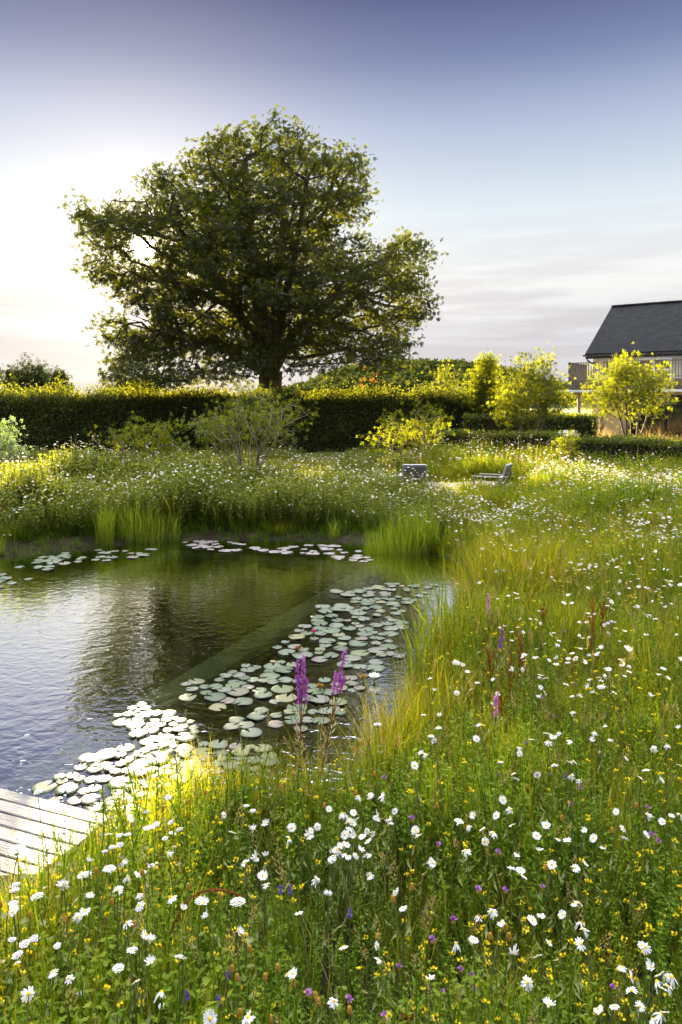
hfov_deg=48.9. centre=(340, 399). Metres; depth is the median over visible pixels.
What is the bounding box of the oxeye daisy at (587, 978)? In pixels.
[573,927,594,1022]
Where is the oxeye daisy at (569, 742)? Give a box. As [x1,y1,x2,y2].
[566,740,575,864]
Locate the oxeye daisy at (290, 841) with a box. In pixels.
[275,839,291,912]
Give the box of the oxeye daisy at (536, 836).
[532,831,542,932]
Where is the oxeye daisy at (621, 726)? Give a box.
[612,691,624,774]
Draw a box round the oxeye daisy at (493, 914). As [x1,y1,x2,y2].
[478,908,497,988]
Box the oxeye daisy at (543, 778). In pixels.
[527,739,547,822]
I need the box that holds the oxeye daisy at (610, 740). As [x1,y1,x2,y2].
[602,739,615,821]
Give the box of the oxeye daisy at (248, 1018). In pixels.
[242,1010,254,1023]
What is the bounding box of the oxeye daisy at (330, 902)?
[321,858,338,949]
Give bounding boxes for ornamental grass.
[596,419,617,437]
[625,421,674,439]
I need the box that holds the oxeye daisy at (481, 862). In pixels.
[479,827,494,920]
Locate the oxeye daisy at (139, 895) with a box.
[120,893,142,1008]
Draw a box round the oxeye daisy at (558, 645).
[555,644,567,688]
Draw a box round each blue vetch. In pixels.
[185,990,189,1015]
[226,971,229,1021]
[277,885,282,957]
[288,884,292,945]
[347,908,351,985]
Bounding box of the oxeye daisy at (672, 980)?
[669,973,681,1006]
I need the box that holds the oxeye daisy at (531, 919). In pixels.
[515,915,541,1014]
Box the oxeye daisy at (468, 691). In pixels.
[465,670,469,717]
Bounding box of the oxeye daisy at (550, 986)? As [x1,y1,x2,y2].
[533,954,560,1023]
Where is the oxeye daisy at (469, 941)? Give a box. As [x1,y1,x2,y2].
[464,915,482,1001]
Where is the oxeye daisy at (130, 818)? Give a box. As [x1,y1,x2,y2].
[127,815,140,925]
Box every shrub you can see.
[0,415,34,464]
[82,410,197,467]
[176,378,319,473]
[355,393,468,463]
[545,425,584,465]
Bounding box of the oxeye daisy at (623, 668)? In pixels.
[614,641,623,709]
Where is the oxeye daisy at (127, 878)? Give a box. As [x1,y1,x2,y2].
[122,875,137,991]
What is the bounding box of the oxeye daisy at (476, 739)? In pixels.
[473,735,485,832]
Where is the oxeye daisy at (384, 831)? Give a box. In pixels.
[378,793,392,904]
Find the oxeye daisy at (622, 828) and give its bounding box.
[620,825,636,940]
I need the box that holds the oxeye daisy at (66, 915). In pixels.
[61,880,82,1023]
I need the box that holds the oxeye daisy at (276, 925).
[263,883,278,992]
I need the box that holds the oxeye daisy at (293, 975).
[289,967,310,1021]
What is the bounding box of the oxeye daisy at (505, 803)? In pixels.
[498,761,509,895]
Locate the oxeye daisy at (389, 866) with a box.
[377,819,392,914]
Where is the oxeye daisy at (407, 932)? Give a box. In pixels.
[387,906,411,992]
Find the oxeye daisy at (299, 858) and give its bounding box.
[288,827,303,916]
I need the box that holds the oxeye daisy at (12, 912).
[8,908,30,1015]
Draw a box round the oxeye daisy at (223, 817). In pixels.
[219,812,233,913]
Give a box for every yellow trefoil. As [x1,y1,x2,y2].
[6,950,31,1006]
[7,962,20,1013]
[55,875,61,907]
[84,938,89,988]
[102,984,110,1021]
[156,958,177,1016]
[481,998,489,1023]
[531,970,541,1019]
[540,974,553,1022]
[559,952,574,1008]
[642,849,652,882]
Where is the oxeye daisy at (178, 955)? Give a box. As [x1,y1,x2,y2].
[168,954,183,1022]
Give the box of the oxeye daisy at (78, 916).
[63,912,81,1023]
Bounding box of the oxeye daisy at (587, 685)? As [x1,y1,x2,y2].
[582,683,588,756]
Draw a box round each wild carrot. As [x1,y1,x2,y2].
[0,844,25,1011]
[30,892,54,980]
[33,789,52,881]
[65,871,91,983]
[91,756,110,882]
[104,865,119,993]
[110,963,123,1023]
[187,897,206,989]
[230,897,256,1022]
[373,723,385,783]
[447,660,459,712]
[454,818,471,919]
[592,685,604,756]
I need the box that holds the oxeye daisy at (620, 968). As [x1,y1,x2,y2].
[617,965,635,1023]
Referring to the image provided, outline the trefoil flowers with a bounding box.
[0,441,681,1017]
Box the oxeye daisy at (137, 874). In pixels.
[134,871,150,960]
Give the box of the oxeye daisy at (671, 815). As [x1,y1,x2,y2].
[668,814,681,903]
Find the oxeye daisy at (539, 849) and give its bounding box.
[537,847,554,961]
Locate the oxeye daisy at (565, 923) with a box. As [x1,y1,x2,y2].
[558,903,577,979]
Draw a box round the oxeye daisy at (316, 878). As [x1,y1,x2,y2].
[314,876,330,967]
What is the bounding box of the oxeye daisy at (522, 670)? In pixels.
[513,667,523,738]
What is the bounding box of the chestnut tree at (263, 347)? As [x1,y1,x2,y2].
[57,104,448,401]
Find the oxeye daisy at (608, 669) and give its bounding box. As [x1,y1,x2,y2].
[606,667,615,721]
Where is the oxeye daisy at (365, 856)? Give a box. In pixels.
[363,852,383,959]
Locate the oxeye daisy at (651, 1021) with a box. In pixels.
[649,1018,657,1023]
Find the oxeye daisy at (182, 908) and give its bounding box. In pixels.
[178,903,190,1017]
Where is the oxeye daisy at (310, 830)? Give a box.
[302,828,316,903]
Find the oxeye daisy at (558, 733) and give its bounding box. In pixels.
[553,732,560,855]
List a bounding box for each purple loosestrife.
[290,654,311,783]
[308,649,349,792]
[482,593,495,644]
[485,695,505,744]
[492,636,507,694]
[495,629,509,680]
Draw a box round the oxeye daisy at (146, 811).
[128,809,149,909]
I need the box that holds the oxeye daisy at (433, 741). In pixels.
[427,738,442,886]
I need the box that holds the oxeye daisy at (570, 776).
[560,773,574,897]
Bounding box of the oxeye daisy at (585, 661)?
[581,659,590,709]
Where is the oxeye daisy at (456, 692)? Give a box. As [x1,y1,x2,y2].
[451,690,459,742]
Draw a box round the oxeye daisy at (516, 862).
[509,824,526,941]
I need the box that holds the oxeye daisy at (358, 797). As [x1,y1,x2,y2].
[349,796,361,887]
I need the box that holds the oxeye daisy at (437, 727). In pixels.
[434,726,446,837]
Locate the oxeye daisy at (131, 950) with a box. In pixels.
[118,946,137,1022]
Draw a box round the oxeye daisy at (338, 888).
[329,854,348,932]
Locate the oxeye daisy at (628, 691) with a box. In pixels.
[626,665,631,724]
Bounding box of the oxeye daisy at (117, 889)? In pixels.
[110,885,126,997]
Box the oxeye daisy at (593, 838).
[583,833,600,923]
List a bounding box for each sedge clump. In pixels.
[414,499,601,604]
[427,546,560,620]
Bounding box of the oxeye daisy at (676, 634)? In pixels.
[673,633,680,692]
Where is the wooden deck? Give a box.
[0,788,111,874]
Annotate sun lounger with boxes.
[472,463,512,489]
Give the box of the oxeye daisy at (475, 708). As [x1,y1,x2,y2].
[475,686,485,733]
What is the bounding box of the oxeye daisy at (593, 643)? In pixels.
[582,621,595,674]
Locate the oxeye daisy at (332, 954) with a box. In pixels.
[324,891,343,1001]
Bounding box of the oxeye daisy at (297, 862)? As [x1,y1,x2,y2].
[296,830,309,923]
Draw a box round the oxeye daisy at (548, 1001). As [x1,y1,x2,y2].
[542,997,555,1023]
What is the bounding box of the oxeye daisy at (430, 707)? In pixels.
[429,688,442,750]
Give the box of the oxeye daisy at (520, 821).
[507,772,521,886]
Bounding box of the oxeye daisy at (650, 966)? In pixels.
[629,958,654,1023]
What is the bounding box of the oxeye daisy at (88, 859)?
[80,854,97,986]
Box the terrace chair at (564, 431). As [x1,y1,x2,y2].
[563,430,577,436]
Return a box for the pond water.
[0,540,467,829]
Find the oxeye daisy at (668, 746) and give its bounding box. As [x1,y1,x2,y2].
[658,744,677,805]
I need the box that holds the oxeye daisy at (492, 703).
[484,702,495,770]
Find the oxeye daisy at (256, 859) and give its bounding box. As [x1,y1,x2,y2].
[237,857,260,950]
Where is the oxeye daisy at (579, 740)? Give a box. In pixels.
[567,711,580,790]
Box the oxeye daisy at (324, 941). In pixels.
[314,890,334,993]
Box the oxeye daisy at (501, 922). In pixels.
[483,919,504,1023]
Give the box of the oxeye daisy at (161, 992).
[154,990,165,1023]
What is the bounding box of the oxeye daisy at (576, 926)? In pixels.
[570,921,591,1023]
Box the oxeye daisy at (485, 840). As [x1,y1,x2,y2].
[480,836,496,949]
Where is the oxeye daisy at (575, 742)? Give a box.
[565,711,576,793]
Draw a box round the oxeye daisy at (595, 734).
[591,731,601,818]
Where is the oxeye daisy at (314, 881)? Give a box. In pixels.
[308,879,326,969]
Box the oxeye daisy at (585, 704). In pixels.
[581,679,592,744]
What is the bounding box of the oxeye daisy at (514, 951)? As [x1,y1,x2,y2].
[504,943,518,1023]
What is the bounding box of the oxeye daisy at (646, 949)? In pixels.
[636,943,651,1020]
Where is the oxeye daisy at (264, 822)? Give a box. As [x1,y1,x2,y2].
[262,819,280,902]
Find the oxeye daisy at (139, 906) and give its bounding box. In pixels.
[130,901,147,1017]
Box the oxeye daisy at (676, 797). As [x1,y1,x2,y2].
[663,764,681,867]
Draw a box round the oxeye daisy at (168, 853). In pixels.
[166,852,183,941]
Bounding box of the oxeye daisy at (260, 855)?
[250,822,268,911]
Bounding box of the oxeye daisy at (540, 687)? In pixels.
[538,685,547,734]
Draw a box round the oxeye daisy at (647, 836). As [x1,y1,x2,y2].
[631,831,654,927]
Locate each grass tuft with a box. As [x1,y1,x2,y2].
[94,742,194,841]
[119,725,245,829]
[137,720,270,822]
[186,699,328,838]
[207,720,347,841]
[236,738,345,830]
[253,707,395,828]
[308,677,446,793]
[339,661,446,769]
[344,676,452,786]
[355,646,454,750]
[380,637,465,719]
[385,595,480,690]
[394,618,488,698]
[394,647,484,732]
[449,611,514,658]
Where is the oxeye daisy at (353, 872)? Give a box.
[342,831,365,937]
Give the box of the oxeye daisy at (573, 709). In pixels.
[570,694,582,746]
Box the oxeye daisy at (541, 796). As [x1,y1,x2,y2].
[540,732,550,829]
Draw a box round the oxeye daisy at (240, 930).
[228,925,250,1019]
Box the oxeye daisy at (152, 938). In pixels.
[137,933,155,1016]
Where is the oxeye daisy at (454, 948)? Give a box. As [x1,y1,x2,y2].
[448,941,465,1023]
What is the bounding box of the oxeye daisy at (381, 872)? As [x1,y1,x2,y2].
[369,832,383,919]
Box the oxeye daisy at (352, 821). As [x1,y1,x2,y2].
[342,819,356,919]
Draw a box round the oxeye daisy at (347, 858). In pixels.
[344,855,360,955]
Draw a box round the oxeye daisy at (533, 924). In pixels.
[522,875,538,976]
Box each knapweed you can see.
[305,988,321,1023]
[345,993,352,1021]
[380,1011,387,1022]
[381,775,395,875]
[391,962,401,1005]
[399,815,417,918]
[425,841,444,956]
[426,934,448,1016]
[442,988,450,1023]
[450,914,462,1021]
[458,965,469,1015]
[469,971,481,1023]
[472,885,494,1009]
[490,848,501,945]
[496,886,510,997]
[536,883,559,1005]
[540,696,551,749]
[567,801,576,889]
[602,983,616,1022]
[639,805,651,880]
[644,831,656,913]
[649,838,662,908]
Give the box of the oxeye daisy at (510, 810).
[500,807,514,921]
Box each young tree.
[420,357,464,416]
[454,347,506,414]
[481,341,577,432]
[574,343,681,437]
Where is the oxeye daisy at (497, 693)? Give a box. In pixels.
[491,691,506,745]
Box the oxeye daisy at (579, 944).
[569,937,590,1023]
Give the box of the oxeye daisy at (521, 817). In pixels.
[509,777,522,871]
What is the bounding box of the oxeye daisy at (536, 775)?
[531,772,549,883]
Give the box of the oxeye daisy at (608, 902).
[595,846,610,938]
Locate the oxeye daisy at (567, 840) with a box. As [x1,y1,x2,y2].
[558,837,575,946]
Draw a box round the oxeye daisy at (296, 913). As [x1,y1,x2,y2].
[291,911,307,1021]
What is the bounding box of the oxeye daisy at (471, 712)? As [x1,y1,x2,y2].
[467,688,475,753]
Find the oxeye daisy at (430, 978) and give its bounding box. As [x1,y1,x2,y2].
[425,974,434,1023]
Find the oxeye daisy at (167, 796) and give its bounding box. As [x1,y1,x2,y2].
[165,794,184,896]
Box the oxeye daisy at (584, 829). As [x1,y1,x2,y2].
[580,827,597,938]
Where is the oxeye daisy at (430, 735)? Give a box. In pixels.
[428,734,441,820]
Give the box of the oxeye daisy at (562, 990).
[546,939,564,1023]
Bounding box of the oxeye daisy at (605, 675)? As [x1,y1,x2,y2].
[599,674,610,746]
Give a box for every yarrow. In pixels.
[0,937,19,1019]
[4,882,28,1001]
[10,836,28,948]
[12,935,41,1019]
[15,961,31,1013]
[40,825,56,930]
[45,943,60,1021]
[54,817,71,916]
[102,845,124,905]
[112,833,131,890]
[140,863,160,941]
[143,821,159,890]
[153,836,167,916]
[163,819,182,908]
[232,804,255,877]
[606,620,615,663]
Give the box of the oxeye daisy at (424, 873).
[414,833,429,926]
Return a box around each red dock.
[396,1004,414,1023]
[484,646,495,711]
[497,687,506,727]
[505,654,515,722]
[515,630,525,711]
[539,602,547,630]
[588,597,597,681]
[598,601,607,673]
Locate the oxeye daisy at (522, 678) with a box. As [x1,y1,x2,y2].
[514,660,524,712]
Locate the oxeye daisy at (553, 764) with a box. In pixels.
[539,763,557,898]
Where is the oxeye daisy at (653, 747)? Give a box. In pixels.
[650,745,666,847]
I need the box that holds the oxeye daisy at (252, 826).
[238,824,261,910]
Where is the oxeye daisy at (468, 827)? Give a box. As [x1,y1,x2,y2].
[460,825,476,926]
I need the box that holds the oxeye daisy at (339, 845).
[332,841,345,924]
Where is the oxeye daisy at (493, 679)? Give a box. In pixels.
[482,677,494,722]
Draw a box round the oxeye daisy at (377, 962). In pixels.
[367,957,383,1023]
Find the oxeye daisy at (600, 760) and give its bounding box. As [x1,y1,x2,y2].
[600,725,611,818]
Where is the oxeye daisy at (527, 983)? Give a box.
[521,975,538,1023]
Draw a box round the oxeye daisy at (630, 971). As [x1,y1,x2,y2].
[629,968,643,1023]
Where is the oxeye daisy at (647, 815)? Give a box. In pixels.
[643,812,660,910]
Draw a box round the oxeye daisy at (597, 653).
[590,652,599,698]
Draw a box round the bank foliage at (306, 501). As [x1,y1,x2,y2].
[0,441,482,543]
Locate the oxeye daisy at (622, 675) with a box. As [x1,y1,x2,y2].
[621,650,631,710]
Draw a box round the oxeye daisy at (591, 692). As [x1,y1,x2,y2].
[588,691,597,760]
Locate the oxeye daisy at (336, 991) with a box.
[335,946,346,1023]
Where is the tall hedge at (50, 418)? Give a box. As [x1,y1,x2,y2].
[0,369,519,455]
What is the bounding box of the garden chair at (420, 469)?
[399,464,428,486]
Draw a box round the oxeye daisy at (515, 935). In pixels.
[503,866,519,977]
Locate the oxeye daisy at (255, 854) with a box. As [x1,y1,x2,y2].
[244,850,266,971]
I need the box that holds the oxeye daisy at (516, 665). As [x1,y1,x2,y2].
[510,640,517,698]
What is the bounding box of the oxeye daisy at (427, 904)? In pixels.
[414,834,435,940]
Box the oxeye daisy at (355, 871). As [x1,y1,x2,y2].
[342,817,358,918]
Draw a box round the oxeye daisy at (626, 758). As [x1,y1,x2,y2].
[612,756,627,867]
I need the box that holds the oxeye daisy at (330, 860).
[316,857,334,953]
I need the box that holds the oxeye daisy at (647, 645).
[638,613,647,689]
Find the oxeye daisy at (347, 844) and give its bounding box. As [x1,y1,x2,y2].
[340,842,354,933]
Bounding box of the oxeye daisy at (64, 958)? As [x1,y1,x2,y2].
[51,898,77,1021]
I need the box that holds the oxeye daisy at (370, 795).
[362,792,374,888]
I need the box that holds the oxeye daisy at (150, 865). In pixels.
[132,863,154,1005]
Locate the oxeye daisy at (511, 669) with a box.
[507,667,516,739]
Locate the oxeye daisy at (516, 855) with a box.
[510,852,528,970]
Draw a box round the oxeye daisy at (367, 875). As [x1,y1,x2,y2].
[360,872,375,981]
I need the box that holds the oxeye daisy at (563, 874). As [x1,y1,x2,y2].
[556,838,571,946]
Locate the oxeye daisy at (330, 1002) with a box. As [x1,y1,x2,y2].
[327,997,338,1023]
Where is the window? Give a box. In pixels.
[636,358,671,378]
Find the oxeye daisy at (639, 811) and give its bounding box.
[638,776,656,876]
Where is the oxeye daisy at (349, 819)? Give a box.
[338,818,351,908]
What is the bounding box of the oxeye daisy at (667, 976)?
[662,973,681,1023]
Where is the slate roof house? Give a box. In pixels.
[558,300,681,438]
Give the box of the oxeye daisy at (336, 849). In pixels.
[329,846,340,947]
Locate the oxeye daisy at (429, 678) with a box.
[427,677,434,724]
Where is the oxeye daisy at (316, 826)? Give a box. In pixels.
[307,823,323,918]
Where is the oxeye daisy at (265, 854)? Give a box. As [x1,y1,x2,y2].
[259,851,275,953]
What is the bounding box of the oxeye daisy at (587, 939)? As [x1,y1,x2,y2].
[574,900,593,992]
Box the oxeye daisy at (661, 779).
[654,777,678,898]
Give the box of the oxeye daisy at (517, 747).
[511,746,525,832]
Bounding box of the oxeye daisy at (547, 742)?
[544,740,557,805]
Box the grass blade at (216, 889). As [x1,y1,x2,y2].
[154,887,241,1003]
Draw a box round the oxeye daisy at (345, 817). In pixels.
[339,815,354,909]
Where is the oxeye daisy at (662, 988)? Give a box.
[652,987,665,1017]
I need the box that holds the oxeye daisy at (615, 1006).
[609,1004,618,1023]
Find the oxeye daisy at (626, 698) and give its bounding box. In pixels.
[616,674,626,741]
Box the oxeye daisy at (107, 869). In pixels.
[92,867,110,988]
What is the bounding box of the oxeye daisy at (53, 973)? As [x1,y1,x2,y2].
[42,968,58,1023]
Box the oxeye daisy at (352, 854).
[344,820,353,913]
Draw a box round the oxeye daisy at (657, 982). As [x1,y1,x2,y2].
[648,979,662,1010]
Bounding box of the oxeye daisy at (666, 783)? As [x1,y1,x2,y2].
[658,744,671,835]
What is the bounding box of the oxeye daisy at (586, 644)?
[579,613,589,671]
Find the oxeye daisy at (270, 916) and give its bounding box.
[263,883,279,976]
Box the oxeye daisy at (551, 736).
[549,734,562,857]
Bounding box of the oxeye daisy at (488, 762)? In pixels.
[476,724,492,823]
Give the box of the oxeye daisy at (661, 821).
[658,818,675,920]
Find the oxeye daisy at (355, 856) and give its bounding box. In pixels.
[353,853,369,947]
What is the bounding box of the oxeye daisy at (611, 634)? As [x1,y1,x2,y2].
[603,605,611,671]
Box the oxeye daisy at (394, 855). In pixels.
[378,816,395,908]
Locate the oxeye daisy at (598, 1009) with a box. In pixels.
[593,1004,602,1023]
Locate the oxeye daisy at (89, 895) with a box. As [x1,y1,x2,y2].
[68,892,98,1018]
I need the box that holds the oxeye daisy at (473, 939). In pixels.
[468,936,479,1021]
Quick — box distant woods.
[252,357,591,404]
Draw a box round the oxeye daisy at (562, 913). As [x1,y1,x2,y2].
[556,909,573,1023]
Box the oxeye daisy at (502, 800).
[487,795,508,899]
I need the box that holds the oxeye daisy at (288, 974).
[285,971,294,1023]
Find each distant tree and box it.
[0,362,21,391]
[5,352,53,394]
[45,364,79,397]
[93,368,140,396]
[129,370,161,394]
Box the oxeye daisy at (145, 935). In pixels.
[132,929,153,1023]
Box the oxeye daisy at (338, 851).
[333,850,356,953]
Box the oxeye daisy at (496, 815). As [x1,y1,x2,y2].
[482,811,499,928]
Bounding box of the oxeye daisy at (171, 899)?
[168,895,182,1016]
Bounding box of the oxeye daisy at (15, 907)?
[8,903,21,1019]
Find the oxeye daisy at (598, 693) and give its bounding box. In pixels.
[597,668,612,732]
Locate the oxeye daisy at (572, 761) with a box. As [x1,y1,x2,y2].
[568,760,585,873]
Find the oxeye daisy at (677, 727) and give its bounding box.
[673,725,681,807]
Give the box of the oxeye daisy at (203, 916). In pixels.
[201,908,227,1021]
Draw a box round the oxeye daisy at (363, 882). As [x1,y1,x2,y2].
[350,854,370,951]
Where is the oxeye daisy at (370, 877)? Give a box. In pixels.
[361,875,374,964]
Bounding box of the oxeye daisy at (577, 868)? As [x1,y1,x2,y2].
[566,864,584,965]
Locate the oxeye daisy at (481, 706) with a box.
[475,682,486,734]
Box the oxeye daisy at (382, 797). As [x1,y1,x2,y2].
[378,795,395,898]
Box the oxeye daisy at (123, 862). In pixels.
[112,859,127,992]
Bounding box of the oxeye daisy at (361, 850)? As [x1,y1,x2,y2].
[345,845,363,941]
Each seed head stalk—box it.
[0,901,6,982]
[19,910,32,1008]
[57,915,71,1019]
[85,867,102,973]
[106,898,126,979]
[119,920,143,968]
[135,869,155,983]
[155,805,169,893]
[178,882,195,1004]
[179,799,191,877]
[199,790,217,877]
[213,892,226,1016]
[220,973,245,1019]
[224,964,233,1008]
[233,945,256,1019]
[236,1008,241,1023]
[254,972,267,1023]
[268,784,285,878]
[275,963,293,1016]
[287,771,305,897]
[291,979,307,1023]
[299,991,321,1023]
[316,997,327,1022]
[317,802,329,918]
[346,747,355,826]
[347,1005,355,1023]
[348,740,363,838]
[351,790,368,898]
[364,737,373,810]
[370,932,386,1018]
[371,771,380,868]
[387,895,402,1003]
[403,882,417,1008]
[433,802,444,890]
[481,932,494,1013]
[489,932,511,1013]
[497,923,512,1021]
[523,784,541,855]
[539,864,552,967]
[556,815,577,917]
[595,827,616,935]
[621,802,639,880]
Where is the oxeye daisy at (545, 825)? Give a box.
[538,820,551,940]
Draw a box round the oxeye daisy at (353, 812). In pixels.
[342,809,358,919]
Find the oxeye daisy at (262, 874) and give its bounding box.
[249,870,267,980]
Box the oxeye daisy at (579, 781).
[568,779,584,898]
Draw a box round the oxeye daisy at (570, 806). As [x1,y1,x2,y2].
[563,760,574,880]
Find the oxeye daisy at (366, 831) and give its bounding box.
[361,828,379,917]
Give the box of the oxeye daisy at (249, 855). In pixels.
[247,829,264,907]
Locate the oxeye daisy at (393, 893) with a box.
[382,887,398,983]
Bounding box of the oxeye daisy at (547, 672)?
[537,643,547,702]
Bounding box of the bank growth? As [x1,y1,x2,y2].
[0,505,484,562]
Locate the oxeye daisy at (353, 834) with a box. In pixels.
[346,831,363,914]
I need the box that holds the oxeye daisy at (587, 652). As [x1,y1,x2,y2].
[578,634,589,674]
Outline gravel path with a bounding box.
[428,481,511,492]
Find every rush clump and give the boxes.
[63,495,81,531]
[92,488,117,547]
[107,485,170,543]
[163,510,184,541]
[261,516,300,534]
[324,516,340,539]
[362,500,443,555]
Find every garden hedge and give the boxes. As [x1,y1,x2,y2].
[420,424,558,455]
[460,410,600,437]
[545,426,681,467]
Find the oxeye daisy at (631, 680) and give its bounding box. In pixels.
[623,661,634,723]
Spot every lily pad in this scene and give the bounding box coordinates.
[32,781,57,792]
[46,561,58,564]
[48,796,62,802]
[53,773,66,779]
[55,782,77,793]
[56,778,67,783]
[57,554,70,556]
[65,772,78,778]
[67,797,80,804]
[73,776,84,780]
[74,764,87,770]
[77,788,90,794]
[78,753,99,762]
[80,794,100,803]
[84,776,97,783]
[86,765,102,772]
[86,802,105,811]
[88,761,98,766]
[88,785,101,791]
[96,748,118,759]
[96,775,112,781]
[98,551,110,553]
[99,762,111,767]
[104,766,114,770]
[104,796,120,805]
[109,769,120,773]
[109,776,132,787]
[110,789,122,795]
[112,718,130,725]
[114,752,126,757]
[114,761,126,766]
[116,744,134,751]
[119,789,144,803]
[120,756,133,762]
[120,767,132,773]
[122,711,134,716]
[126,721,144,728]
[126,751,141,756]
[127,706,136,709]
[128,759,151,770]
[129,730,145,737]
[130,768,148,775]
[132,711,144,716]
[132,716,146,720]
[135,702,146,706]
[136,553,148,555]
[139,748,150,752]
[139,752,150,757]
[139,781,152,787]
[140,706,150,710]
[140,726,158,734]
[140,738,154,744]
[142,714,151,717]
[145,744,159,749]
[146,754,168,764]
[149,710,162,716]
[151,746,173,755]
[154,722,165,726]
[154,737,166,741]
[156,764,178,775]
[157,742,169,746]
[158,733,169,736]
[160,710,176,716]
[161,717,171,721]
[163,728,172,731]
[165,737,179,743]
[168,743,177,747]
[169,722,178,725]
[170,758,185,764]
[171,772,190,783]
[172,724,188,731]
[174,732,196,741]
[174,744,193,752]
[175,717,186,722]
[178,751,191,757]
[179,693,195,700]
[179,759,203,770]
[180,681,191,685]
[186,687,198,690]
[188,678,204,683]
[188,725,198,729]
[189,729,199,733]
[190,768,209,776]
[193,747,210,755]
[198,755,210,760]
[199,684,209,688]
[199,741,208,745]
[200,690,211,694]
[204,692,225,700]
[208,683,222,689]
[208,740,227,747]
[209,703,225,710]
[210,767,222,773]
[211,760,223,766]
[212,749,227,756]
[214,677,223,681]
[217,687,231,691]
[219,549,231,551]
[220,673,231,677]
[220,697,235,703]
[223,723,238,729]
[223,760,243,769]
[225,683,239,687]
[226,688,248,695]
[229,716,244,722]
[229,743,241,748]
[231,747,248,755]
[232,672,244,676]
[232,697,252,704]
[238,675,249,679]
[239,721,253,728]
[240,667,254,671]
[241,684,253,688]
[241,728,261,736]
[245,756,259,763]
[247,677,258,681]
[247,711,266,719]
[252,687,266,692]
[254,691,271,697]
[254,707,268,712]
[254,744,271,751]
[259,672,279,679]
[259,757,277,765]
[260,752,275,758]
[263,663,282,669]
[267,679,278,683]
[268,720,283,727]
[269,550,282,552]
[269,699,279,703]
[270,713,281,717]
[271,685,293,692]
[274,666,292,672]
[275,660,285,663]
[275,693,296,701]
[278,649,294,654]
[278,677,292,682]
[284,709,295,713]
[284,715,300,723]
[286,662,298,666]
[287,704,306,711]
[288,634,304,638]
[288,644,299,648]
[292,651,312,658]
[294,725,307,731]
[298,624,310,627]
[300,631,312,634]
[302,695,313,700]
[302,717,312,722]
[303,683,316,687]
[306,552,319,554]
[307,709,318,713]
[308,688,322,693]
[309,695,329,702]
[310,615,324,618]
[311,656,327,662]
[312,621,327,625]
[312,626,326,630]
[312,717,328,723]
[314,631,326,634]
[315,605,329,608]
[315,647,324,650]
[318,608,332,612]
[318,677,330,681]
[318,707,331,713]
[319,638,335,642]
[319,643,331,647]
[322,627,340,632]
[322,689,338,694]
[324,652,338,657]
[325,614,337,617]
[329,623,343,627]
[329,698,346,704]
[330,589,343,592]
[330,606,345,610]
[331,555,344,557]
[332,618,344,621]
[332,632,345,635]
[333,645,347,650]
[334,603,349,606]
[334,710,345,714]
[336,661,353,666]
[338,636,350,639]
[340,592,354,595]
[341,654,360,660]
[342,626,355,629]
[345,675,357,679]
[345,680,358,685]
[349,556,362,558]
[349,610,366,614]
[349,640,367,646]
[350,650,369,655]
[352,664,367,668]
[353,589,366,592]
[354,685,364,689]
[355,636,367,639]
[357,631,372,635]
[358,617,369,620]
[358,627,373,631]
[360,601,374,604]
[362,593,374,596]
[366,664,385,671]
[368,647,385,652]
[369,605,382,608]
[369,659,382,663]
[370,623,382,626]
[371,641,380,644]
[372,585,383,588]
[376,653,386,656]
[379,644,397,649]
[380,621,393,624]
[383,631,397,635]
[384,626,398,629]
[385,601,398,604]
[386,651,395,655]
[393,654,405,657]
[394,620,408,624]
[401,600,413,603]
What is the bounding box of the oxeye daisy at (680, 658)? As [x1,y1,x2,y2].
[675,657,681,734]
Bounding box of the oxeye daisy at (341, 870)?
[335,841,350,936]
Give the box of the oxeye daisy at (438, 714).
[437,713,446,770]
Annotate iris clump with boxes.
[398,545,482,659]
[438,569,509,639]
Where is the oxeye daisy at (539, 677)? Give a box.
[534,676,543,734]
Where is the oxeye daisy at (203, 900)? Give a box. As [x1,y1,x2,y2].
[199,895,215,1006]
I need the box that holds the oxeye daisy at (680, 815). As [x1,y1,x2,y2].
[660,813,681,900]
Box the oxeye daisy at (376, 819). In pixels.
[366,817,380,902]
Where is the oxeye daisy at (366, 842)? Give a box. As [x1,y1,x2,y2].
[357,838,376,912]
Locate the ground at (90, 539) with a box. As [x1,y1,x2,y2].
[0,403,681,1023]
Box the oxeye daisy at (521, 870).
[509,867,525,974]
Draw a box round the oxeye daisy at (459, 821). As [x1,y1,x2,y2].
[457,819,469,918]
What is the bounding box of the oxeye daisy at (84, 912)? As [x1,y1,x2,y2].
[70,907,89,1002]
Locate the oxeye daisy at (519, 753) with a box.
[513,750,522,861]
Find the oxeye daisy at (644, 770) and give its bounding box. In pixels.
[633,769,648,881]
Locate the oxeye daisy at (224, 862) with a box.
[223,831,238,900]
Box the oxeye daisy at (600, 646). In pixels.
[598,645,604,690]
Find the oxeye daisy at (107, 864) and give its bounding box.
[103,833,112,919]
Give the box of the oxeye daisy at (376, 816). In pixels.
[363,810,384,909]
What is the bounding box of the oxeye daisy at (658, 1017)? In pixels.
[652,1012,665,1023]
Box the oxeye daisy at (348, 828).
[343,826,356,935]
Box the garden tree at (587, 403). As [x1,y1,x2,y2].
[563,363,592,413]
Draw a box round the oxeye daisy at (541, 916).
[537,913,559,992]
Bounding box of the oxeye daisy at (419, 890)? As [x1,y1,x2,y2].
[409,830,428,923]
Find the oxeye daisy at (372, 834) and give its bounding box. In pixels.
[361,832,376,907]
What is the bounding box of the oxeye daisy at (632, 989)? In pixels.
[626,986,638,1023]
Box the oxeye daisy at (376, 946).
[363,941,387,1011]

